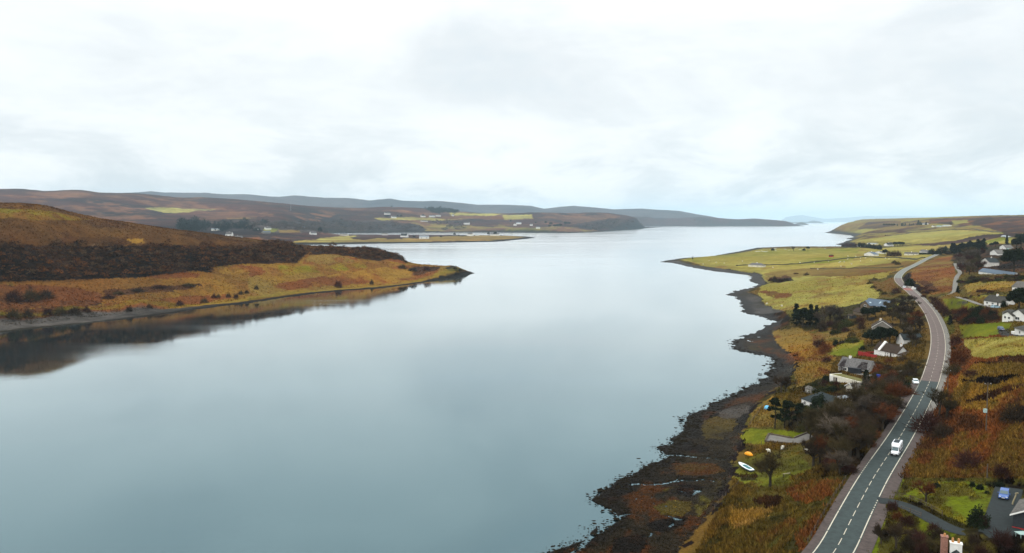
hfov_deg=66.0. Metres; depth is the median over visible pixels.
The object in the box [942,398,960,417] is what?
tree
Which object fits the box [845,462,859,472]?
bush
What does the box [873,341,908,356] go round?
croft house
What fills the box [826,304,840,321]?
tree
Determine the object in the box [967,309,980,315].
bush
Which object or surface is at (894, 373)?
bush
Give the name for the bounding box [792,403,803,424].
pine tree
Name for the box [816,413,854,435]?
tree
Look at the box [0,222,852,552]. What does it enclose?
water
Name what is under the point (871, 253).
house
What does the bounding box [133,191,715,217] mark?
hills
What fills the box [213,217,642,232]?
bare woodland
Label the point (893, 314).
tree
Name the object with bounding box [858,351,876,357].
red fence
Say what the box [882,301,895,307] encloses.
tree
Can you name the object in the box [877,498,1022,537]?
driveway
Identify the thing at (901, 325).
tree
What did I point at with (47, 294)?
bush
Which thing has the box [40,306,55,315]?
bush
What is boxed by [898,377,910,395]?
bush
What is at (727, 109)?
sky
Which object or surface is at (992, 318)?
bush
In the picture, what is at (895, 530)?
tree
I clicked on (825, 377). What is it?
bush
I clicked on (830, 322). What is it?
bush
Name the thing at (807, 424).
tree
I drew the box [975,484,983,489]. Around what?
bush
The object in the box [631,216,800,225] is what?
headland
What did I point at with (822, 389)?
bush
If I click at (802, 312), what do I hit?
tree
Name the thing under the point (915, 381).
car
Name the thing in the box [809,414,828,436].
tree
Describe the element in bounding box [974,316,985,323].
bush
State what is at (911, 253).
house
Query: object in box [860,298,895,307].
barn house
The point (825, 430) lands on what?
tree
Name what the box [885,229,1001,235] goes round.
field wall
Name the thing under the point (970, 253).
tree
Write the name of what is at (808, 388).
shed
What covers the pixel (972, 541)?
bush
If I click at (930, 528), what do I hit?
bush
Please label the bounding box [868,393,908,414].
tree
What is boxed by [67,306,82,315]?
bush
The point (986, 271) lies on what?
long cottage
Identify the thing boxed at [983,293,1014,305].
cottage
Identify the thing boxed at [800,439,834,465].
tree
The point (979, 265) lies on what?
tree
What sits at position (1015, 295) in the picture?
evergreen tree
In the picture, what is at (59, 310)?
bush
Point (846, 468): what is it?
bush
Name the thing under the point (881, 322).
bungalow
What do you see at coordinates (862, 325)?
bush
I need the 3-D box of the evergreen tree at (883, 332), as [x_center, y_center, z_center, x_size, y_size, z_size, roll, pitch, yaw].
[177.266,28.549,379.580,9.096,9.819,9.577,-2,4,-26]
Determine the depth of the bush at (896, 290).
572.33 m
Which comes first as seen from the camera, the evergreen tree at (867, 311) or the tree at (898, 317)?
the tree at (898, 317)
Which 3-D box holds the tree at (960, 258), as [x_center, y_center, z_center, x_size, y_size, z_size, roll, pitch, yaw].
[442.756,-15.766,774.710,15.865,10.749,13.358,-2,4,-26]
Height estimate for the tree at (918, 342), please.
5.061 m
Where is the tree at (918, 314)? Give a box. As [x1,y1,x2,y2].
[909,310,926,317]
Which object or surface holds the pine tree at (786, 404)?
on the terrain at (766, 339)
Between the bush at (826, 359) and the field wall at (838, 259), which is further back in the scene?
the field wall at (838, 259)
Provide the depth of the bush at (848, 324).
455.13 m
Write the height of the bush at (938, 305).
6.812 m
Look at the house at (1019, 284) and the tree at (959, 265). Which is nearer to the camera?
the house at (1019, 284)
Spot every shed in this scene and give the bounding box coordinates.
[805,386,815,392]
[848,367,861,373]
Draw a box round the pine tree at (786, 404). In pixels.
[777,400,792,427]
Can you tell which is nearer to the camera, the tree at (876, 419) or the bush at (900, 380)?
the tree at (876, 419)
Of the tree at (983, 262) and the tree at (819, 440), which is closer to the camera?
the tree at (819, 440)
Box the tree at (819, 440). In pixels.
[813,434,830,463]
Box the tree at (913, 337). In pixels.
[906,334,918,345]
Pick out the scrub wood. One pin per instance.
(278, 244)
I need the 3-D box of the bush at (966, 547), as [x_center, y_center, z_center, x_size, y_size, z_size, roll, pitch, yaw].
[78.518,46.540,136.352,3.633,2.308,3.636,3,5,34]
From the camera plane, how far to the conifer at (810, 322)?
480.95 m
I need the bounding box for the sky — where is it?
[0,0,1023,220]
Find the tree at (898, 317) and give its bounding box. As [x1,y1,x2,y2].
[895,314,904,323]
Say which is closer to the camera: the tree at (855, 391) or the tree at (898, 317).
the tree at (855, 391)
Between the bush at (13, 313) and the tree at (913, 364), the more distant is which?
the bush at (13, 313)
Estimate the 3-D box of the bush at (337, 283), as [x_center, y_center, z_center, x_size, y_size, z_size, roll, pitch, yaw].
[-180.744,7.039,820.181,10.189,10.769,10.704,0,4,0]
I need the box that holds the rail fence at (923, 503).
[898,493,942,515]
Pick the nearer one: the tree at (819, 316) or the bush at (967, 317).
the bush at (967, 317)
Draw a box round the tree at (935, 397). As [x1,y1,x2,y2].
[920,386,952,415]
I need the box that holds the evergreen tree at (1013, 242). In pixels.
[1011,239,1020,247]
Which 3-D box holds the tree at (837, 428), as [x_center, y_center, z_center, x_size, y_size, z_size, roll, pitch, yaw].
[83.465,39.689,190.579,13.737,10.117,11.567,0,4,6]
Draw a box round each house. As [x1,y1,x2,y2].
[225,231,232,235]
[419,235,428,238]
[748,263,765,266]
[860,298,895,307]
[864,251,878,255]
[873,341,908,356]
[896,333,921,343]
[904,252,918,254]
[940,533,962,552]
[980,256,999,266]
[990,250,1003,254]
[999,245,1012,248]
[1010,498,1023,530]
[1011,281,1023,288]
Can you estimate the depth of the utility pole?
190.49 m
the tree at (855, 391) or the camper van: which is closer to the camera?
the camper van
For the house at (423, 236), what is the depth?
2839.15 m
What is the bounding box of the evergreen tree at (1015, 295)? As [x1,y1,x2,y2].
[1005,287,1023,308]
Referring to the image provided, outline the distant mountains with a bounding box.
[781,215,931,221]
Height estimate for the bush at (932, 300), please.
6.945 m
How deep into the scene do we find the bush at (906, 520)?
147.57 m
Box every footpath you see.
[801,384,917,552]
[855,411,933,552]
[909,286,950,410]
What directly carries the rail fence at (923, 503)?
on the terrain at (766, 339)
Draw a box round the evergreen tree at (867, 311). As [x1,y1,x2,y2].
[860,307,874,319]
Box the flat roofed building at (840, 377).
[829,373,861,382]
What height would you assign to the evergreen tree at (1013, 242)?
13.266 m
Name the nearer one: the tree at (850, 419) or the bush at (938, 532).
the bush at (938, 532)
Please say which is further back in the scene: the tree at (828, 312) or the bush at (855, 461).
the tree at (828, 312)
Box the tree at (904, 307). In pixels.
[893,305,908,313]
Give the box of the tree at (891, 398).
[869,386,905,405]
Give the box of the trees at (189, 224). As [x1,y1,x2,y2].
[175,206,457,231]
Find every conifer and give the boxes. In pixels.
[791,303,802,325]
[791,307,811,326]
[804,304,816,326]
[811,305,819,323]
[861,369,869,388]
[946,315,953,324]
[948,243,954,252]
[979,238,987,248]
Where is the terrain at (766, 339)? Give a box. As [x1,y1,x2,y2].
[549,215,1023,552]
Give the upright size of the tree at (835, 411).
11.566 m
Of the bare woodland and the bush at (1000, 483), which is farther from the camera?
the bare woodland
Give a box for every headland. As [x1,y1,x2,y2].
[0,203,472,331]
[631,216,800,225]
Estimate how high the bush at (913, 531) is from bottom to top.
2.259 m
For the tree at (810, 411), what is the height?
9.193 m
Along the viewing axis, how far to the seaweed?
197.60 m
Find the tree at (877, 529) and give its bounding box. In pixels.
[872,522,884,544]
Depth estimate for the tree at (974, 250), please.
811.49 m
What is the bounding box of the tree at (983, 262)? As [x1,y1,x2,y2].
[974,260,987,269]
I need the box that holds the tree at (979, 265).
[970,263,983,271]
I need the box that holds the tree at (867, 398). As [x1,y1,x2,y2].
[850,392,889,414]
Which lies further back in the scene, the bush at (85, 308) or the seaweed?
the bush at (85, 308)
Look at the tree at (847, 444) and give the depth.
187.36 m
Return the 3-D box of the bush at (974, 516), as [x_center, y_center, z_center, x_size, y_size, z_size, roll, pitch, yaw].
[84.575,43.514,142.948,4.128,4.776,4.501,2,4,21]
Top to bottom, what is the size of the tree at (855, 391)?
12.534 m
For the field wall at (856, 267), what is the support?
on the terrain at (766, 339)
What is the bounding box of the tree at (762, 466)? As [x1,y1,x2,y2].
[751,449,782,486]
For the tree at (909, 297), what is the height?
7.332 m
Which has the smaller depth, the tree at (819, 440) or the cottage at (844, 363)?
the tree at (819, 440)
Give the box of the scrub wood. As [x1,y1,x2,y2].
[0,237,405,281]
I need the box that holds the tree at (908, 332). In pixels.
[901,328,921,336]
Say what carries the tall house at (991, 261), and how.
on the terrain at (766, 339)
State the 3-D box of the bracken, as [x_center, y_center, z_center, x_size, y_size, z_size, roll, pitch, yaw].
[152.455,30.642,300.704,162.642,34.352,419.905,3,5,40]
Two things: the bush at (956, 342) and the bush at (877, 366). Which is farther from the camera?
the bush at (956, 342)
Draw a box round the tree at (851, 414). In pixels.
[826,401,866,421]
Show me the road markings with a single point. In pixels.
(880, 446)
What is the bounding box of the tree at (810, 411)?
[802,407,818,432]
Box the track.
[944,263,961,295]
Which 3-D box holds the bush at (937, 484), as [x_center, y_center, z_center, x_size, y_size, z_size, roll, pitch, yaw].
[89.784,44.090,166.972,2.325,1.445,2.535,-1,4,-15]
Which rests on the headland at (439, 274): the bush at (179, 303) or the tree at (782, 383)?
the bush at (179, 303)
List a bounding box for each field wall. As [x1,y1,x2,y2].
[736,256,924,265]
[810,266,902,268]
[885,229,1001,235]
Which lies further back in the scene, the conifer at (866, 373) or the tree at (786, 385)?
the tree at (786, 385)
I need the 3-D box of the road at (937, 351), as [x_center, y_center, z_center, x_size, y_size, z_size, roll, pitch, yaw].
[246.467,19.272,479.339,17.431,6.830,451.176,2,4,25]
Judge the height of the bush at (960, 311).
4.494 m
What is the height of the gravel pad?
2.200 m
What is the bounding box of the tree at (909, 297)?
[899,295,918,302]
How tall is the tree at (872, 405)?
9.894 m
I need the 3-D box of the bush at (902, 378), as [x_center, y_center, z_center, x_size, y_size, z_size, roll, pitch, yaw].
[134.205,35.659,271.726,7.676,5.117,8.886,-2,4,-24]
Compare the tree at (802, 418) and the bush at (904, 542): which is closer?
the bush at (904, 542)
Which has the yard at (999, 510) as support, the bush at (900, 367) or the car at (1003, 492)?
the car at (1003, 492)
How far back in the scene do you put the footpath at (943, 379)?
340.76 m
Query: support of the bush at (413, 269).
on the headland at (439, 274)
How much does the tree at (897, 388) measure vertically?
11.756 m
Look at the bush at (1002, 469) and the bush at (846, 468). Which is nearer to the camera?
the bush at (1002, 469)
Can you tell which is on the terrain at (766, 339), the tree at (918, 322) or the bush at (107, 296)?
the tree at (918, 322)
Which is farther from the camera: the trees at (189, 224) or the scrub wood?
the trees at (189, 224)
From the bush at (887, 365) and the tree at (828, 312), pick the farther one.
the tree at (828, 312)
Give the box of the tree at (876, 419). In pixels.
[856,410,887,424]
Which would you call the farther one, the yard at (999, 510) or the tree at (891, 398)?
the tree at (891, 398)
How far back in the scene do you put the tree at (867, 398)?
224.01 m
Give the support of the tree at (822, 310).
on the terrain at (766, 339)
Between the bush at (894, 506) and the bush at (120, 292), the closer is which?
the bush at (894, 506)
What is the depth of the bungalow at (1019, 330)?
309.37 m
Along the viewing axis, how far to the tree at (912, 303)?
481.25 m
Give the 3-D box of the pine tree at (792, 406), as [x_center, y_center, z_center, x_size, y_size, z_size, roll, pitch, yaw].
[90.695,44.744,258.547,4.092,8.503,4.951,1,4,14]
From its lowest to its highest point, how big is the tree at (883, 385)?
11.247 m
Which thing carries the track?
on the terrain at (766, 339)
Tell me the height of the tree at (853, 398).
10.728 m
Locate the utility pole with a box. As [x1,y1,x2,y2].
[983,382,988,429]
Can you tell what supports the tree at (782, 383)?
on the terrain at (766, 339)
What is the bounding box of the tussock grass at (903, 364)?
[755,260,1023,396]
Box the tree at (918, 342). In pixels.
[909,337,922,346]
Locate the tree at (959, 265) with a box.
[956,263,966,273]
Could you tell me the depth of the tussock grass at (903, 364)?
445.37 m
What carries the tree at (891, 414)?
on the terrain at (766, 339)
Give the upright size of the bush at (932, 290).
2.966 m
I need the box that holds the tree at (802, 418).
[797,408,811,429]
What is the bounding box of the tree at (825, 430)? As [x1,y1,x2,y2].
[812,420,844,441]
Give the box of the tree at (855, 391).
[839,380,879,400]
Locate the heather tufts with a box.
[2,227,437,321]
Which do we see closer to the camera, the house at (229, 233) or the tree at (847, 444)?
the tree at (847, 444)
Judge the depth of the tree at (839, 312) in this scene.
478.29 m
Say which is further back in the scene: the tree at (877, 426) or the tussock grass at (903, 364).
the tussock grass at (903, 364)
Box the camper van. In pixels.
[890,439,902,455]
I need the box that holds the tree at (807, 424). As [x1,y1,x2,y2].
[801,420,817,438]
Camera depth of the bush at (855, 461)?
185.25 m
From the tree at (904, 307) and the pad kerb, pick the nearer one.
the pad kerb
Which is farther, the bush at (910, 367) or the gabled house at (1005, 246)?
the gabled house at (1005, 246)
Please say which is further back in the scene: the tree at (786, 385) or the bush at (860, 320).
the bush at (860, 320)
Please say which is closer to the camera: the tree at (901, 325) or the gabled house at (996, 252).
the tree at (901, 325)
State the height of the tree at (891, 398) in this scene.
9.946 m
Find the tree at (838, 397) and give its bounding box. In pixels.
[833,391,864,407]
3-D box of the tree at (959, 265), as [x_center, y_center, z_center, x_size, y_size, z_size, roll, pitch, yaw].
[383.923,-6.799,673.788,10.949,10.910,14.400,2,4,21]
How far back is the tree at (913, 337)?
354.85 m
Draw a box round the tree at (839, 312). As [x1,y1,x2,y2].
[834,307,844,320]
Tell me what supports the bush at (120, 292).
on the headland at (439, 274)
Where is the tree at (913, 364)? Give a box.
[905,359,926,370]
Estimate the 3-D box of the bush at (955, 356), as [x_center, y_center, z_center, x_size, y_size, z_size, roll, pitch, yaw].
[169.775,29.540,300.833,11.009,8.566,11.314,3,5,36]
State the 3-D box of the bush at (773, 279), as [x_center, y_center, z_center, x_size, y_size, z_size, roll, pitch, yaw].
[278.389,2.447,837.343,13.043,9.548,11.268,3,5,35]
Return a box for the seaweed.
[557,351,795,552]
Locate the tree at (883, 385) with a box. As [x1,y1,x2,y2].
[872,377,889,401]
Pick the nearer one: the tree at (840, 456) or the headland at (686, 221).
the tree at (840, 456)
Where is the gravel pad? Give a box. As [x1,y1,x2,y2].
[767,433,811,443]
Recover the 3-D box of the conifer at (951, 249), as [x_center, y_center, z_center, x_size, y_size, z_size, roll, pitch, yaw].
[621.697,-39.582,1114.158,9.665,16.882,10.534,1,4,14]
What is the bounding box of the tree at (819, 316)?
[813,312,826,324]
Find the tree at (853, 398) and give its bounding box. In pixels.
[850,390,865,402]
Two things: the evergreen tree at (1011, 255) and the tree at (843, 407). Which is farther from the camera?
the evergreen tree at (1011, 255)
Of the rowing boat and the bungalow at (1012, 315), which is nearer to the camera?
the rowing boat
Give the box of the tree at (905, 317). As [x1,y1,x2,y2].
[899,313,915,322]
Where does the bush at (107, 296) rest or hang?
on the headland at (439, 274)
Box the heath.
[0,202,453,324]
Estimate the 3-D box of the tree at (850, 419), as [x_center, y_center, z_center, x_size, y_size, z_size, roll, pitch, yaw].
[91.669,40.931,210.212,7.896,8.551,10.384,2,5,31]
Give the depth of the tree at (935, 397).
230.78 m
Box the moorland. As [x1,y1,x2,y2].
[0,189,654,244]
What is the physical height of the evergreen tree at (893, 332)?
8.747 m
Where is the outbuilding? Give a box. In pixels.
[844,383,860,388]
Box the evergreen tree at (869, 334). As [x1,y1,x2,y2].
[862,329,880,345]
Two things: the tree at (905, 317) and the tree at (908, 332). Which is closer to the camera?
the tree at (908, 332)
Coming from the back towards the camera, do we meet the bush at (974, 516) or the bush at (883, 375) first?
the bush at (883, 375)
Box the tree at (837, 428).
[827,420,879,457]
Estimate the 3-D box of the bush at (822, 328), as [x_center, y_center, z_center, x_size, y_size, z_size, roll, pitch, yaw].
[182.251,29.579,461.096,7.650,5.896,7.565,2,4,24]
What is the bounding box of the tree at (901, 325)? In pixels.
[895,322,912,332]
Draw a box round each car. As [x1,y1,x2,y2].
[912,378,918,383]
[998,487,1009,499]
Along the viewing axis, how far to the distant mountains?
54059.08 m
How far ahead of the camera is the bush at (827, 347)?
383.57 m
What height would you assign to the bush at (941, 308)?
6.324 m
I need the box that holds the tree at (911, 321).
[907,317,922,329]
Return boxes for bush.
[1,288,23,302]
[4,307,22,319]
[20,308,35,318]
[21,286,44,300]
[38,288,59,298]
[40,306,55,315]
[52,306,68,316]
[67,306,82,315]
[82,306,92,312]
[101,294,118,299]
[113,290,125,294]
[129,288,145,291]
[175,300,184,305]
[335,279,341,287]
[408,266,417,271]
[769,276,778,282]
[809,392,828,408]
[814,337,825,347]
[816,384,828,392]
[817,320,826,327]
[818,323,828,331]
[818,340,831,353]
[820,356,832,362]
[821,454,835,464]
[821,460,836,471]
[822,374,829,381]
[825,320,834,325]
[827,384,836,391]
[828,329,841,334]
[830,323,837,329]
[837,464,857,474]
[841,326,849,332]
[843,321,853,326]
[844,335,859,342]
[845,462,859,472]
[851,455,860,464]
[855,316,864,322]
[856,321,865,328]
[869,373,878,380]
[872,362,882,369]
[872,370,884,376]
[877,373,889,379]
[881,364,894,368]
[881,366,892,371]
[885,498,899,511]
[886,368,897,376]
[889,374,912,383]
[890,287,901,293]
[891,511,903,519]
[893,363,905,370]
[896,355,909,360]
[897,512,915,527]
[897,535,917,549]
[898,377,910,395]
[902,365,917,370]
[902,368,919,376]
[903,278,914,285]
[904,404,947,434]
[905,528,921,537]
[910,528,929,544]
[913,542,929,552]
[915,286,928,290]
[925,288,941,291]
[926,522,939,532]
[928,296,941,303]
[929,419,952,438]
[929,523,949,540]
[932,298,943,306]
[933,482,940,488]
[934,536,949,551]
[935,302,946,309]
[938,306,948,312]
[941,306,952,316]
[941,361,964,375]
[942,346,968,365]
[946,333,961,345]
[949,448,984,470]
[957,308,966,314]
[960,368,978,377]
[962,314,972,320]
[962,540,973,552]
[964,504,990,529]
[965,533,981,546]
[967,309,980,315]
[972,544,991,552]
[973,305,983,311]
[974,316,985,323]
[974,512,992,528]
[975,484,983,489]
[986,314,999,320]
[989,524,1016,551]
[992,462,1013,479]
[992,479,1006,486]
[998,394,1023,422]
[1000,300,1007,307]
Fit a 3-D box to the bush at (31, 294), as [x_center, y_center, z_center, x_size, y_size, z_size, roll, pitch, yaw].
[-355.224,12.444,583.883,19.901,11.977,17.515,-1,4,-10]
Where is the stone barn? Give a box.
[852,307,870,315]
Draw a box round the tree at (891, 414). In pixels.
[871,401,903,429]
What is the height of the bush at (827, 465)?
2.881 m
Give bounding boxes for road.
[811,380,939,552]
[894,254,938,277]
[894,278,945,381]
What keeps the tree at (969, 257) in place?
on the terrain at (766, 339)
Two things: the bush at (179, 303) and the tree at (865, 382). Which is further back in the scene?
the bush at (179, 303)
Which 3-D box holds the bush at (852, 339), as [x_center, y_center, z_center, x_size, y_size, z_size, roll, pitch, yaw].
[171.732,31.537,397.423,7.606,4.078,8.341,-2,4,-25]
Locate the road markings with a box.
[812,256,945,552]
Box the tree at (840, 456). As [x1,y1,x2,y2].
[822,450,853,473]
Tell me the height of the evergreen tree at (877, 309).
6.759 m
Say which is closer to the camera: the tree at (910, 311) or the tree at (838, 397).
the tree at (838, 397)
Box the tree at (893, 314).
[887,312,900,319]
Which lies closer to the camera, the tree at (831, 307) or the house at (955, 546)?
the house at (955, 546)
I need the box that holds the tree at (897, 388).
[880,379,919,410]
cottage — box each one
[837,355,875,371]
[979,268,1016,274]
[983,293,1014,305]
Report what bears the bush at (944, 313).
on the terrain at (766, 339)
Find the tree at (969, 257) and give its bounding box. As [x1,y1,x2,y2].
[965,254,974,260]
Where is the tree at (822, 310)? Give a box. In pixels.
[818,305,828,321]
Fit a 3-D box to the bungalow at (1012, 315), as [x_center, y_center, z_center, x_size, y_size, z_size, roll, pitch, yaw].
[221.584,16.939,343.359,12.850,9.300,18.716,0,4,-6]
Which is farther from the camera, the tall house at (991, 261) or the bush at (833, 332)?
the tall house at (991, 261)
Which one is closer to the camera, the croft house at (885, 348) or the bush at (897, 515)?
the bush at (897, 515)
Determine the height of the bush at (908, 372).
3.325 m
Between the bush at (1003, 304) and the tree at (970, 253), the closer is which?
the bush at (1003, 304)
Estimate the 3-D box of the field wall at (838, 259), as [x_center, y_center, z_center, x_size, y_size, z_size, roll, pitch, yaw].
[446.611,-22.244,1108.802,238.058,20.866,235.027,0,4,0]
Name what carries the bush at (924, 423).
on the terrain at (766, 339)
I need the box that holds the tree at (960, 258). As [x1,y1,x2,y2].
[955,256,965,263]
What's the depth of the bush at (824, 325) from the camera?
473.32 m
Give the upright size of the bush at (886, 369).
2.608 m
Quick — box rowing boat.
[739,462,753,471]
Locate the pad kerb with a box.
[764,432,807,443]
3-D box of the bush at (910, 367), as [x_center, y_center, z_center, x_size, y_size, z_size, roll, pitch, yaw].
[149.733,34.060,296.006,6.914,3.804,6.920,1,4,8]
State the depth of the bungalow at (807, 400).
279.12 m
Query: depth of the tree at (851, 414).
224.01 m
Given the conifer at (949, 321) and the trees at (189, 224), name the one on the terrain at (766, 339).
the conifer at (949, 321)
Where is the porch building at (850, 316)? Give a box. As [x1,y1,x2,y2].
[847,314,856,318]
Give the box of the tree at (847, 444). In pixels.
[828,437,858,457]
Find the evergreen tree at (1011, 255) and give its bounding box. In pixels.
[999,246,1023,271]
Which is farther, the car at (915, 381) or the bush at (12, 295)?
the bush at (12, 295)
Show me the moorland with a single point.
(157, 210)
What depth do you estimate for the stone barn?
492.85 m
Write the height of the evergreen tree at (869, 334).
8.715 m
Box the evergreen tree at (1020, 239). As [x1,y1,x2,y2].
[1014,236,1023,246]
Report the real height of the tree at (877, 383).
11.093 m
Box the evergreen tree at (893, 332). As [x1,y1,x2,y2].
[886,327,897,342]
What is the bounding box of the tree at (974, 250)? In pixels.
[965,248,981,256]
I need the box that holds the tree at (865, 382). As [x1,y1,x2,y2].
[859,375,918,395]
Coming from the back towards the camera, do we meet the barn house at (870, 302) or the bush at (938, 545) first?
the barn house at (870, 302)
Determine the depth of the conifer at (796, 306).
493.18 m
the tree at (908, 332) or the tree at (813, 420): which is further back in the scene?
the tree at (908, 332)
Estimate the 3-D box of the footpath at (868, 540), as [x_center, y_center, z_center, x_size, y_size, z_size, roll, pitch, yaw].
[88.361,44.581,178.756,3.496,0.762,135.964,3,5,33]
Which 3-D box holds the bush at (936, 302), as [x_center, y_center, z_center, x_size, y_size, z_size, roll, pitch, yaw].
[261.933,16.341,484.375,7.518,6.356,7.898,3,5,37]
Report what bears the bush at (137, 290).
on the headland at (439, 274)
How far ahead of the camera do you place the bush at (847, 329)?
440.16 m
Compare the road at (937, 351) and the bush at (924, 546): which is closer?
the bush at (924, 546)
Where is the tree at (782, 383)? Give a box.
[771,374,792,392]
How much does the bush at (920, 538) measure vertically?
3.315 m
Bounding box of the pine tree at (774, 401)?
[766,397,782,428]
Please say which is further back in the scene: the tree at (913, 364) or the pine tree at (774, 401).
the tree at (913, 364)
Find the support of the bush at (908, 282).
on the terrain at (766, 339)
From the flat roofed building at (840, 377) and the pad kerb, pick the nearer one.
the pad kerb
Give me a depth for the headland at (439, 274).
732.40 m
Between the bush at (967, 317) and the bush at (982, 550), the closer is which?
the bush at (982, 550)
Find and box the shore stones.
[536,334,786,552]
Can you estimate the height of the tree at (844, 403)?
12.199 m
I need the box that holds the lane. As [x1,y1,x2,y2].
[957,297,990,306]
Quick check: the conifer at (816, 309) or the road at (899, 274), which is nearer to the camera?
the conifer at (816, 309)
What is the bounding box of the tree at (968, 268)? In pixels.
[965,265,977,274]
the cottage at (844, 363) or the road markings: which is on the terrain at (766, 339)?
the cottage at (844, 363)
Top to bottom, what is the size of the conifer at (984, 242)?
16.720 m
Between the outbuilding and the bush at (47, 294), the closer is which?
the outbuilding
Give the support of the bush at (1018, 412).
on the terrain at (766, 339)
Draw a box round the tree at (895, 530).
[885,521,917,548]
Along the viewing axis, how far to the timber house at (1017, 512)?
141.59 m
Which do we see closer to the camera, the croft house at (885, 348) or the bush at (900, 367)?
the bush at (900, 367)
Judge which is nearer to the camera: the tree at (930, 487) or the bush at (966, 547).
the bush at (966, 547)
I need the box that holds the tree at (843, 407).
[838,406,874,417]
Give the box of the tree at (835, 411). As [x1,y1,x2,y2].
[815,400,853,437]
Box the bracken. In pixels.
[695,297,1023,552]
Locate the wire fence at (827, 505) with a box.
[807,475,845,541]
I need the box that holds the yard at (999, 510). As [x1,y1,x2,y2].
[978,486,1022,534]
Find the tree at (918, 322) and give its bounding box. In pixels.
[910,318,923,331]
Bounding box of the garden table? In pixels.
[1014,531,1023,537]
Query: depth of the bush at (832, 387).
296.05 m
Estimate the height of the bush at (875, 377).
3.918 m
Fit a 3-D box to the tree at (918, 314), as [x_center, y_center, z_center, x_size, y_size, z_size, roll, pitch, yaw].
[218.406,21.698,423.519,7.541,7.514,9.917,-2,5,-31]
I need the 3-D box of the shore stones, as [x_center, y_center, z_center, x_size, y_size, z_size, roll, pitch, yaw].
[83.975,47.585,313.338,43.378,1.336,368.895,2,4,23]
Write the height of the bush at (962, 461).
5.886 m
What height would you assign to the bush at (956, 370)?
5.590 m
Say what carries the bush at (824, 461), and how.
on the terrain at (766, 339)
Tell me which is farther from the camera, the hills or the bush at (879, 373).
the hills
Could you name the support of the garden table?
on the terrain at (766, 339)
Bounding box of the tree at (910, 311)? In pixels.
[904,308,921,314]
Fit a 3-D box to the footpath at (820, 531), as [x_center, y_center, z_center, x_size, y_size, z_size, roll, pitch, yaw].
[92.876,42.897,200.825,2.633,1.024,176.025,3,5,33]
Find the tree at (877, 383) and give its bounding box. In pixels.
[867,378,903,396]
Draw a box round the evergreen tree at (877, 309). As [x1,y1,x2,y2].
[872,307,880,316]
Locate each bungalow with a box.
[800,392,840,405]
[871,317,892,328]
[1001,309,1023,321]
[1011,325,1023,334]
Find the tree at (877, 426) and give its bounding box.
[854,416,883,448]
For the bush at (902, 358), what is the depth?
325.39 m
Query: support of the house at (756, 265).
on the terrain at (766, 339)
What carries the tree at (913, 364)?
on the terrain at (766, 339)
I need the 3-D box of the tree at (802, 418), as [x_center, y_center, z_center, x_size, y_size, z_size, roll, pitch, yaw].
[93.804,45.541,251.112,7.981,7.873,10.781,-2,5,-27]
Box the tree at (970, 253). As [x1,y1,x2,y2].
[963,252,980,256]
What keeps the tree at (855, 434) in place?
on the terrain at (766, 339)
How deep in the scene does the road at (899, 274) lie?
815.52 m
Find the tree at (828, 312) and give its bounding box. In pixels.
[821,303,837,320]
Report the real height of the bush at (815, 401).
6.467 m
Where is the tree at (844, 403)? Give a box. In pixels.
[824,396,855,415]
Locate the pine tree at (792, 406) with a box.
[782,400,794,423]
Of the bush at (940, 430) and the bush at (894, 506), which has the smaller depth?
the bush at (894, 506)
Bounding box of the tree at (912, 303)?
[908,300,921,305]
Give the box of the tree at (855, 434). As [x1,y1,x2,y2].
[841,427,876,457]
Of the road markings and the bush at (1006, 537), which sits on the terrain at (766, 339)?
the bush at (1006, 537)
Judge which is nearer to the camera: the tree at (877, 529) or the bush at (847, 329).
the tree at (877, 529)
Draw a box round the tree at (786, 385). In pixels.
[775,376,793,391]
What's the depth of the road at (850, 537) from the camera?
169.37 m
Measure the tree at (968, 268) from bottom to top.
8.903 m
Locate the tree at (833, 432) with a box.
[818,416,854,439]
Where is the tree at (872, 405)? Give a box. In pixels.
[866,397,886,423]
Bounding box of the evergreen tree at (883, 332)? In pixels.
[872,326,891,341]
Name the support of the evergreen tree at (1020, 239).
on the terrain at (766, 339)
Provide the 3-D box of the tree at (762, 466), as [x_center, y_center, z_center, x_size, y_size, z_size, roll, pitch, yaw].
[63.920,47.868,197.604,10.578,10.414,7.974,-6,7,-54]
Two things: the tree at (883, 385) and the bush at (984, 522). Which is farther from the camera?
the tree at (883, 385)
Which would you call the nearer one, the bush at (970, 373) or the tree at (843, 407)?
the tree at (843, 407)
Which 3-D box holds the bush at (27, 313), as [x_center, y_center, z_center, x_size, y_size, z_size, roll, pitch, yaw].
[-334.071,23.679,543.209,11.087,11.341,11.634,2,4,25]
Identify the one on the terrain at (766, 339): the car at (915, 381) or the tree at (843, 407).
the tree at (843, 407)
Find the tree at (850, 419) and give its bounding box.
[844,415,865,430]
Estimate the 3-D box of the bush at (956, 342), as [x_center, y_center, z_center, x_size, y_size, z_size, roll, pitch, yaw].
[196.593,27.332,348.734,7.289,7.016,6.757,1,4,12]
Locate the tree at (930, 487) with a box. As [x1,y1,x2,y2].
[910,480,935,501]
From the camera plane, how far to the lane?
419.85 m
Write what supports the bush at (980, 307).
on the terrain at (766, 339)
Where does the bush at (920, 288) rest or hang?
on the terrain at (766, 339)
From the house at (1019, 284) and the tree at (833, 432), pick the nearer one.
the tree at (833, 432)

